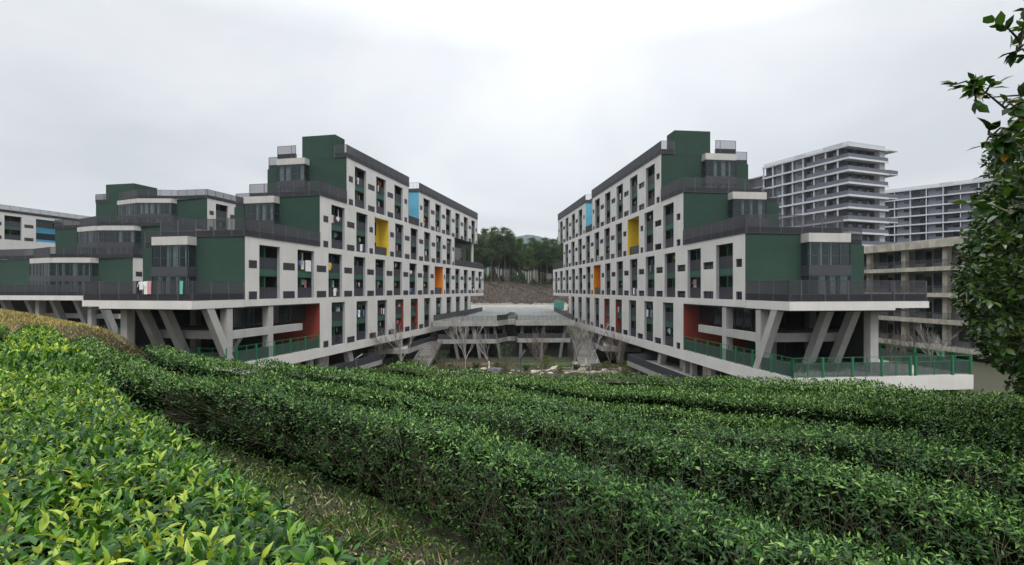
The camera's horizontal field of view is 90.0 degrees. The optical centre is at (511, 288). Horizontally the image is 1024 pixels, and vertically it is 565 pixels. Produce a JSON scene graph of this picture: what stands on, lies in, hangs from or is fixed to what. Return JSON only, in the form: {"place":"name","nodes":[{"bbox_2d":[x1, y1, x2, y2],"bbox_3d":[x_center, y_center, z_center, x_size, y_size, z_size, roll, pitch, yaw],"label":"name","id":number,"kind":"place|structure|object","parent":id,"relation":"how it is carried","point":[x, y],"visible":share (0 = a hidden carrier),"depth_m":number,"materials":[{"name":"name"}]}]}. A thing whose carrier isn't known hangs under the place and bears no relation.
{"place":"outdoors","nodes":[
{"label":"outdoors","id":0,"kind":"place"},
{"bbox_2d":[0,309,149,360],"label":"dry grass","id":1,"kind":"structure","parent":0,"point":[34,317],"depth_m":47.98,"materials":[{"name":"plant"}]},
{"bbox_2d":[437,362,507,370],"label":"garden soil","id":2,"kind":"structure","parent":0,"point":[484,363],"depth_m":103.11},
{"bbox_2d":[437,350,451,369],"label":"shrub","id":3,"kind":"object","parent":2,"relation":"on","point":[442,362],"visible":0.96,"depth_m":90.34,"materials":[{"name":"green plant"}]},
{"bbox_2d":[473,328,490,367],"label":"bare tree","id":4,"kind":"object","parent":2,"relation":"on","point":[483,345],"visible":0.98,"depth_m":90.35,"materials":[{"name":"grey plant"}]},
{"bbox_2d":[378,360,643,376],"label":"garden grass","id":5,"kind":"structure","parent":0,"point":[614,364],"depth_m":93.63,"materials":[{"name":"plant"}]},
{"bbox_2d":[0,270,1023,564],"bbox_3d":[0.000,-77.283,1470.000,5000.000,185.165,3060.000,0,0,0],"label":"ground","id":6,"kind":"structure","parent":0,"point":[988,378],"depth_m":50.60,"materials":[{"name":"soil"}]},
{"bbox_2d":[0,324,11,339],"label":"tea hedge","id":7,"kind":"object","parent":6,"relation":"on","point":[5,330],"visible":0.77,"depth_m":29.42,"materials":[{"name":"green plant"}]},
{"bbox_2d":[0,204,89,259],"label":"dormitory building","id":8,"kind":"structure","parent":6,"relation":"on","point":[30,229],"depth_m":141.28,"materials":[{"name":"paint"}]},
{"bbox_2d":[0,183,243,337],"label":"dormitory building","id":9,"kind":"structure","parent":6,"relation":"on","point":[106,242],"depth_m":103.94,"materials":[{"name":"paint"}]},
{"bbox_2d":[0,324,423,564],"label":"tea hedge","id":10,"kind":"object","parent":6,"relation":"on","point":[84,480],"visible":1,"depth_m":2.78,"materials":[{"name":"green plant"}]},
{"bbox_2d":[83,380,480,564],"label":"twig litter","id":11,"kind":"object","parent":6,"relation":"on","point":[367,530],"visible":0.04,"depth_m":5.12,"materials":[{"name":"brown plant"}]},
{"bbox_2d":[82,134,483,375],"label":"dormitory building","id":12,"kind":"structure","parent":6,"relation":"on","point":[244,277],"depth_m":73.53,"materials":[{"name":"white paint"}]},
{"bbox_2d":[135,334,319,362],"bbox_3d":[-34.857,7.355,64.956,12.000,1.890,17.530,0,0,12],"label":"deck fence","id":13,"kind":"object","parent":12,"relation":"on","point":[256,353],"visible":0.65,"depth_m":61.57,"materials":[{"name":"metal"}]},
{"bbox_2d":[305,260,310,271],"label":"hanging sheet","id":14,"kind":"object","parent":12,"relation":"hanging from","point":[307,265],"visible":1,"depth_m":69.88,"materials":[{"name":"white fabric"}]},
{"bbox_2d":[367,334,437,361],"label":"platform","id":15,"kind":"structure","parent":12,"relation":"attached to","point":[416,344],"depth_m":100.95,"materials":[{"name":"concrete"}]},
{"bbox_2d":[136,429,470,564],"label":"path weeds","id":16,"kind":"object","parent":6,"relation":"on","point":[359,534],"visible":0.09,"depth_m":5.23,"materials":[{"name":"green plant"}]},
{"bbox_2d":[145,376,499,564],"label":"hedge foot weeds","id":17,"kind":"object","parent":6,"relation":"on","point":[448,562],"visible":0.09,"depth_m":5.25,"materials":[{"name":"green plant"}]},
{"bbox_2d":[203,444,457,564],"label":"fallen leaves","id":18,"kind":"object","parent":6,"relation":"on","point":[416,562],"visible":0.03,"depth_m":5.14,"materials":[{"name":"brown plant"}]},
{"bbox_2d":[297,352,381,378],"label":"access walkway","id":19,"kind":"structure","parent":6,"relation":"on","point":[368,360],"depth_m":81.62,"materials":[{"name":"concrete"}]},
{"bbox_2d":[370,329,393,369],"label":"bare tree","id":20,"kind":"object","parent":6,"relation":"on","point":[380,351],"visible":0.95,"depth_m":87.14,"materials":[{"name":"grey plant"}]},
{"bbox_2d":[378,321,420,369],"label":"bare tree","id":21,"kind":"object","parent":6,"relation":"on","point":[399,344],"visible":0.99,"depth_m":87.80,"materials":[{"name":"grey plant"}]},
{"bbox_2d":[414,356,428,371],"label":"shrub","id":22,"kind":"object","parent":6,"relation":"on","point":[420,362],"visible":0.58,"depth_m":87.85,"materials":[{"name":"green plant"}]},
{"bbox_2d":[410,340,441,368],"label":"stairway","id":23,"kind":"object","parent":6,"relation":"on","point":[426,351],"visible":0.6,"depth_m":101.99,"materials":[{"name":"concrete"}]},
{"bbox_2d":[428,337,440,362],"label":"bare tree","id":24,"kind":"object","parent":6,"relation":"on","point":[436,349],"visible":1,"depth_m":89.58,"materials":[{"name":"grey plant"}]},
{"bbox_2d":[442,313,485,368],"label":"bare tree","id":25,"kind":"object","parent":6,"relation":"on","point":[461,342],"visible":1,"depth_m":88.58,"materials":[{"name":"grey plant"}]},
{"bbox_2d":[487,368,500,372],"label":"boulder","id":26,"kind":"object","parent":6,"relation":"on","point":[497,370],"visible":0.8,"depth_m":87.28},
{"bbox_2d":[432,307,574,358],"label":"courtyard pavilion","id":27,"kind":"structure","parent":6,"relation":"on","point":[503,331],"depth_m":115.60,"materials":[{"name":"concrete"}]},
{"bbox_2d":[494,343,513,371],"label":"tree","id":28,"kind":"object","parent":6,"relation":"on","point":[506,352],"visible":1,"depth_m":87.86,"materials":[{"name":"green plant"}]},
{"bbox_2d":[471,305,567,309],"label":"road wall","id":29,"kind":"structure","parent":6,"relation":"on","point":[517,306],"depth_m":191.00,"materials":[{"name":"concrete"}]},
{"bbox_2d":[518,350,525,373],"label":"sign post","id":30,"kind":"object","parent":6,"relation":"on","point":[521,354],"visible":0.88,"depth_m":86.33,"materials":[{"name":"metal"}]},
{"bbox_2d":[72,336,992,564],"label":"tea hedge","id":31,"kind":"object","parent":6,"relation":"on","point":[505,508],"visible":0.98,"depth_m":4.93,"materials":[{"name":"green plant"}]},
{"bbox_2d":[525,332,543,367],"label":"bare tree","id":32,"kind":"object","parent":6,"relation":"on","point":[536,338],"visible":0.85,"depth_m":92.80,"materials":[{"name":"grey plant"}]},
{"bbox_2d":[521,327,549,370],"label":"bare tree","id":33,"kind":"object","parent":6,"relation":"on","point":[532,339],"visible":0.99,"depth_m":89.26,"materials":[{"name":"grey plant"}]},
{"bbox_2d":[537,355,556,367],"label":"shrub","id":34,"kind":"object","parent":6,"relation":"on","point":[548,361],"visible":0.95,"depth_m":92.34,"materials":[{"name":"green plant"}]},
{"bbox_2d":[554,301,563,309],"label":"construction sheet","id":35,"kind":"object","parent":6,"relation":"on","point":[559,304],"visible":0.93,"depth_m":169.22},
{"bbox_2d":[570,324,592,370],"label":"bare tree","id":36,"kind":"object","parent":6,"relation":"on","point":[577,346],"visible":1,"depth_m":86.89,"materials":[{"name":"grey plant"}]},
{"bbox_2d":[139,344,1023,564],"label":"tea hedge","id":37,"kind":"object","parent":6,"relation":"on","point":[835,509],"visible":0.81,"depth_m":5.19,"materials":[{"name":"green plant"}]},
{"bbox_2d":[572,339,600,367],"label":"stairway","id":38,"kind":"object","parent":6,"relation":"on","point":[583,354],"visible":0.56,"depth_m":100.81,"materials":[{"name":"concrete"}]},
{"bbox_2d":[570,313,612,370],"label":"bare tree","id":39,"kind":"object","parent":6,"relation":"on","point":[589,341],"visible":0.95,"depth_m":88.65,"materials":[{"name":"grey plant"}]},
{"bbox_2d":[598,327,616,372],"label":"bare tree","id":40,"kind":"object","parent":6,"relation":"on","point":[609,341],"visible":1,"depth_m":86.67,"materials":[{"name":"grey plant"}]},
{"bbox_2d":[606,331,626,369],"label":"bare tree","id":41,"kind":"object","parent":6,"relation":"on","point":[620,347],"visible":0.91,"depth_m":88.57,"materials":[{"name":"grey plant"}]},
{"bbox_2d":[616,360,632,374],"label":"shrub","id":42,"kind":"object","parent":6,"relation":"on","point":[623,367],"visible":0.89,"depth_m":85.86,"materials":[{"name":"green plant"}]},
{"bbox_2d":[252,358,1023,530],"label":"tea hedge","id":43,"kind":"object","parent":6,"relation":"on","point":[1000,481],"visible":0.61,"depth_m":6.87,"materials":[{"name":"green plant"}]},
{"bbox_2d":[627,353,718,384],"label":"access walkway","id":44,"kind":"structure","parent":6,"relation":"on","point":[645,363],"depth_m":76.21,"materials":[{"name":"concrete"}]},
{"bbox_2d":[340,365,1023,475],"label":"tea hedge","id":45,"kind":"object","parent":6,"relation":"on","point":[727,418],"visible":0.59,"depth_m":9.35,"materials":[{"name":"green plant"}]},
{"bbox_2d":[384,359,1023,452],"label":"tea hedge","id":46,"kind":"object","parent":6,"relation":"on","point":[807,415],"visible":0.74,"depth_m":10.72,"materials":[{"name":"green plant"}]},
{"bbox_2d":[446,365,1023,438],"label":"tea hedge","id":47,"kind":"object","parent":6,"relation":"on","point":[947,408],"visible":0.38,"depth_m":11.03,"materials":[{"name":"green plant"}]},
{"bbox_2d":[749,175,765,191],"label":"apartment wing","id":48,"kind":"structure","parent":6,"relation":"on","point":[758,177],"depth_m":164.62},
{"bbox_2d":[553,130,973,390],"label":"dormitory building","id":49,"kind":"structure","parent":6,"relation":"on","point":[766,283],"depth_m":69.46,"materials":[{"name":"white paint"}]},
{"bbox_2d":[585,334,640,359],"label":"platform","id":50,"kind":"structure","parent":49,"relation":"attached to","point":[630,348],"depth_m":103.68,"materials":[{"name":"concrete"}]},
{"bbox_2d":[704,291,712,298],"bbox_3d":[24.562,0.700,63.146,0.470,1.200,2.700,0,0,-7],"label":"small window","id":51,"kind":"structure","parent":49,"relation":"in","point":[707,294],"depth_m":63.43,"materials":[{"name":"grey glass"}]},
{"bbox_2d":[704,262,712,269],"bbox_3d":[24.562,-2.900,63.146,0.470,1.200,2.700,0,0,-7],"label":"small window","id":52,"kind":"structure","parent":49,"relation":"in","point":[707,265],"depth_m":63.43,"materials":[{"name":"grey glass"}]},
{"bbox_2d":[684,336,911,377],"bbox_3d":[30.808,7.355,59.380,12.260,1.890,22.580,0,0,-7],"label":"deck fence","id":53,"kind":"object","parent":49,"relation":"on","point":[772,365],"visible":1,"depth_m":48.73,"materials":[{"name":"metal"}]},
{"bbox_2d":[786,342,971,375],"bbox_3d":[39.618,7.355,61.089,7.634,1.890,24.642,0,0,-13],"label":"deck fence","id":54,"kind":"object","parent":49,"relation":"on","point":[932,363],"visible":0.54,"depth_m":49.59,"materials":[{"name":"metal"}]},
{"bbox_2d":[521,373,1023,425],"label":"tea hedge","id":55,"kind":"object","parent":6,"relation":"on","point":[933,399],"visible":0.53,"depth_m":13.10,"materials":[{"name":"green plant"}]},
{"bbox_2d":[688,373,882,391],"bbox_3d":[9.604,3.703,18.663,6.453,1.509,1.414,0,0,32],"label":"tea hedge","id":56,"kind":"object","parent":6,"relation":"on","point":[738,377],"visible":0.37,"depth_m":18.48,"materials":[{"name":"green plant"}]},
{"bbox_2d":[560,372,1023,412],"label":"tea hedge","id":57,"kind":"object","parent":6,"relation":"on","point":[816,385],"visible":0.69,"depth_m":15.16,"materials":[{"name":"green plant"}]},
{"bbox_2d":[634,377,1022,404],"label":"tea hedge","id":58,"kind":"object","parent":6,"relation":"on","point":[864,385],"visible":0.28,"depth_m":15.66,"materials":[{"name":"green plant"}]},
{"bbox_2d":[762,142,897,245],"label":"apartment tower","id":59,"kind":"structure","parent":6,"relation":"on","point":[847,182],"depth_m":141.33,"materials":[{"name":"white concrete"}]},
{"bbox_2d":[881,332,909,361],"bbox_3d":[42.364,7.346,56.716,3.170,5.812,2.910,0,0,-37],"label":"bare tree","id":60,"kind":"object","parent":6,"relation":"on","point":[891,345],"visible":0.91,"depth_m":57.08,"materials":[{"name":"brown plant"}]},
{"bbox_2d":[891,329,916,353],"bbox_3d":[44.568,7.226,58.315,2.435,6.073,3.317,0,0,32],"label":"bare tree","id":61,"kind":"object","parent":6,"relation":"on","point":[914,341],"visible":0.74,"depth_m":58.42,"materials":[{"name":"brown plant"}]},
{"bbox_2d":[864,236,999,363],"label":"school building","id":62,"kind":"structure","parent":6,"relation":"on","point":[928,261],"depth_m":80.51,"materials":[{"name":"concrete"}]},
{"bbox_2d":[879,253,886,265],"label":"window","id":63,"kind":"structure","parent":62,"relation":"in","point":[882,256],"depth_m":89.31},
{"bbox_2d":[879,275,886,287],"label":"window","id":64,"kind":"structure","parent":62,"relation":"in","point":[881,277],"depth_m":89.31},
{"bbox_2d":[879,320,886,333],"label":"window","id":65,"kind":"structure","parent":62,"relation":"in","point":[882,324],"depth_m":89.31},
{"bbox_2d":[888,255,892,268],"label":"door","id":66,"kind":"structure","parent":62,"relation":"in","point":[890,257],"depth_m":87.63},
{"bbox_2d":[888,324,892,338],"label":"door","id":67,"kind":"structure","parent":62,"relation":"in","point":[890,326],"depth_m":87.63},
{"bbox_2d":[895,252,900,264],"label":"window","id":68,"kind":"structure","parent":62,"relation":"in","point":[897,254],"depth_m":86.25,"materials":[{"name":"glass"}]},
{"bbox_2d":[895,275,900,287],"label":"window","id":69,"kind":"structure","parent":62,"relation":"in","point":[897,277],"depth_m":86.25,"materials":[{"name":"glass"}]},
{"bbox_2d":[895,321,900,335],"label":"window","id":70,"kind":"structure","parent":62,"relation":"in","point":[897,324],"depth_m":86.06,"materials":[{"name":"glass"}]},
{"bbox_2d":[916,250,924,263],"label":"window","id":71,"kind":"structure","parent":62,"relation":"in","point":[920,254],"depth_m":81.94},
{"bbox_2d":[916,274,924,287],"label":"window","id":72,"kind":"structure","parent":62,"relation":"in","point":[919,277],"depth_m":81.76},
{"bbox_2d":[916,323,924,337],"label":"window","id":73,"kind":"structure","parent":62,"relation":"in","point":[923,325],"depth_m":81.94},
{"bbox_2d":[925,251,931,266],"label":"door","id":74,"kind":"structure","parent":62,"relation":"in","point":[928,255],"depth_m":80.51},
{"bbox_2d":[925,277,931,292],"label":"door","id":75,"kind":"structure","parent":62,"relation":"in","point":[929,279],"depth_m":80.33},
{"bbox_2d":[925,302,931,317],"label":"door","id":76,"kind":"structure","parent":62,"relation":"in","point":[929,309],"depth_m":80.33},
{"bbox_2d":[925,327,931,342],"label":"door","id":77,"kind":"structure","parent":62,"relation":"in","point":[929,329],"depth_m":80.51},
{"bbox_2d":[934,248,941,262],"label":"window","id":78,"kind":"structure","parent":62,"relation":"in","point":[938,251],"depth_m":78.95,"materials":[{"name":"glass"}]},
{"bbox_2d":[934,273,941,287],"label":"window","id":79,"kind":"structure","parent":62,"relation":"in","point":[937,276],"depth_m":78.92,"materials":[{"name":"glass"}]},
{"bbox_2d":[934,299,941,313],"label":"window","id":80,"kind":"structure","parent":62,"relation":"in","point":[937,302],"depth_m":78.84,"materials":[{"name":"glass"}]},
{"bbox_2d":[934,324,941,339],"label":"window","id":81,"kind":"structure","parent":62,"relation":"in","point":[937,328],"depth_m":78.84,"materials":[{"name":"glass"}]},
{"bbox_2d":[959,326,969,342],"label":"window","id":82,"kind":"structure","parent":62,"relation":"in","point":[962,334],"depth_m":75.08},
{"bbox_2d":[905,319,958,355],"bbox_3d":[48.994,6.923,59.775,4.994,6.664,3.198,0,0,14],"label":"bare tree","id":83,"kind":"object","parent":6,"relation":"on","point":[924,343],"visible":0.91,"depth_m":60.19,"materials":[{"name":"grey plant"}]},
{"bbox_2d":[930,330,948,356],"bbox_3d":[51.052,7.572,61.608,2.787,5.303,2.207,0,0,-9],"label":"bare tree","id":84,"kind":"object","parent":6,"relation":"on","point":[936,344],"visible":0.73,"depth_m":61.71,"materials":[{"name":"grey plant"}]},
{"bbox_2d":[885,177,1002,242],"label":"apartment tower","id":85,"kind":"structure","parent":6,"relation":"on","point":[928,213],"depth_m":188.47,"materials":[{"name":"white concrete"}]},
{"bbox_2d":[941,8,1023,398],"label":"broadleaf tree","id":86,"kind":"object","parent":6,"relation":"on","point":[987,280],"visible":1,"depth_m":5.86,"materials":[{"name":"green plant"}]},
{"bbox_2d":[0,0,1023,238],"label":"sky","id":87,"kind":"structure","parent":0,"point":[511,111],"materials":[{"name":"white"}]},
{"bbox_2d":[471,281,567,304],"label":"slope","id":88,"kind":"structure","parent":0,"point":[526,291],"depth_m":216.26,"materials":[{"name":"soil"}]},
{"bbox_2d":[466,244,481,262],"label":"pine tree","id":89,"kind":"object","parent":88,"relation":"on","point":[474,247],"visible":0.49,"depth_m":236.73,"materials":[{"name":"green plant"}]},
{"bbox_2d":[473,238,485,263],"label":"pine tree","id":90,"kind":"object","parent":88,"relation":"on","point":[480,244],"visible":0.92,"depth_m":235.56,"materials":[{"name":"green plant"}]},
{"bbox_2d":[479,227,488,275],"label":"pine tree","id":91,"kind":"object","parent":88,"relation":"on","point":[483,230],"visible":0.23,"depth_m":254.36,"materials":[{"name":"green plant"}]},
{"bbox_2d":[482,230,502,280],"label":"pine tree","id":92,"kind":"object","parent":88,"relation":"on","point":[489,250],"visible":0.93,"depth_m":234.89,"materials":[{"name":"green plant"}]},
{"bbox_2d":[491,233,510,281],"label":"pine tree","id":93,"kind":"object","parent":88,"relation":"on","point":[498,237],"visible":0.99,"depth_m":234.42,"materials":[{"name":"green plant"}]},
{"bbox_2d":[498,252,508,277],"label":"pine tree","id":94,"kind":"object","parent":88,"relation":"on","point":[501,263],"visible":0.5,"depth_m":242.01,"materials":[{"name":"green plant"}]},
{"bbox_2d":[497,227,514,280],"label":"pine tree","id":95,"kind":"object","parent":88,"relation":"on","point":[504,229],"visible":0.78,"depth_m":236.63,"materials":[{"name":"green plant"}]},
{"bbox_2d":[506,230,515,280],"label":"pine tree","id":96,"kind":"object","parent":88,"relation":"on","point":[512,241],"visible":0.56,"depth_m":240.11,"materials":[{"name":"green plant"}]},
{"bbox_2d":[509,244,521,281],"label":"pine tree","id":97,"kind":"object","parent":88,"relation":"on","point":[514,258],"visible":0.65,"depth_m":240.87,"materials":[{"name":"green plant"}]},
{"bbox_2d":[484,267,552,284],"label":"undergrowth","id":98,"kind":"object","parent":88,"relation":"on","point":[523,278],"visible":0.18,"depth_m":240.94,"materials":[{"name":"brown plant"}]},
{"bbox_2d":[471,280,567,304],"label":"brush","id":99,"kind":"object","parent":88,"relation":"on","point":[525,301],"visible":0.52,"depth_m":215.41,"materials":[{"name":"plant"}]},
{"bbox_2d":[513,238,525,279],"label":"pine tree","id":100,"kind":"object","parent":88,"relation":"on","point":[519,246],"visible":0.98,"depth_m":238.36,"materials":[{"name":"green plant"}]},
{"bbox_2d":[471,302,567,304],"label":"rubble","id":101,"kind":"object","parent":88,"relation":"on","point":[514,304],"visible":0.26,"depth_m":196.26,"materials":[{"name":"stone"}]},
{"bbox_2d":[522,246,536,282],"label":"pine tree","id":102,"kind":"object","parent":88,"relation":"on","point":[529,256],"visible":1,"depth_m":234.86,"materials":[{"name":"green plant"}]},
{"bbox_2d":[525,237,538,281],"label":"pine tree","id":103,"kind":"object","parent":88,"relation":"on","point":[531,240],"visible":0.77,"depth_m":237.36,"materials":[{"name":"green plant"}]},
{"bbox_2d":[532,240,546,282],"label":"pine tree","id":104,"kind":"object","parent":88,"relation":"on","point":[536,258],"visible":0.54,"depth_m":239.89,"materials":[{"name":"green plant"}]},
{"bbox_2d":[535,242,545,284],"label":"pine tree","id":105,"kind":"object","parent":88,"relation":"on","point":[539,250],"visible":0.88,"depth_m":237.01,"materials":[{"name":"green plant"}]},
{"bbox_2d":[540,239,554,284],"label":"pine tree","id":106,"kind":"object","parent":88,"relation":"on","point":[546,251],"visible":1,"depth_m":235.13,"materials":[{"name":"green plant"}]},
{"bbox_2d":[548,246,559,284],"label":"pine tree","id":107,"kind":"object","parent":88,"relation":"on","point":[553,250],"visible":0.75,"depth_m":236.10,"materials":[{"name":"green plant"}]},
{"bbox_2d":[551,244,562,269],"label":"pine tree","id":108,"kind":"object","parent":88,"relation":"on","point":[558,252],"visible":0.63,"depth_m":235.09,"materials":[{"name":"green plant"}]},
{"bbox_2d":[487,235,557,273],"bbox_3d":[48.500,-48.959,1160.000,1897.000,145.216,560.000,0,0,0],"label":"hill","id":109,"kind":"structure","parent":0,"point":[525,237],"depth_m":1089.50,"materials":[{"name":"grey"}]},
{"bbox_2d":[516,362,571,365],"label":"lawn","id":110,"kind":"structure","parent":0,"point":[558,363],"depth_m":101.44,"materials":[{"name":"green plant"}]},
{"bbox_2d":[539,367,635,373],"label":"gravel path","id":111,"kind":"structure","parent":0,"point":[613,371],"depth_m":89.56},
{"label":"garden soil","id":112,"kind":"structure","parent":0,"visible":0},
{"bbox_2d":[585,363,604,370],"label":"shrub","id":113,"kind":"object","parent":112,"relation":"on","point":[593,366],"visible":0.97,"depth_m":89.88,"materials":[{"name":"green plant"}]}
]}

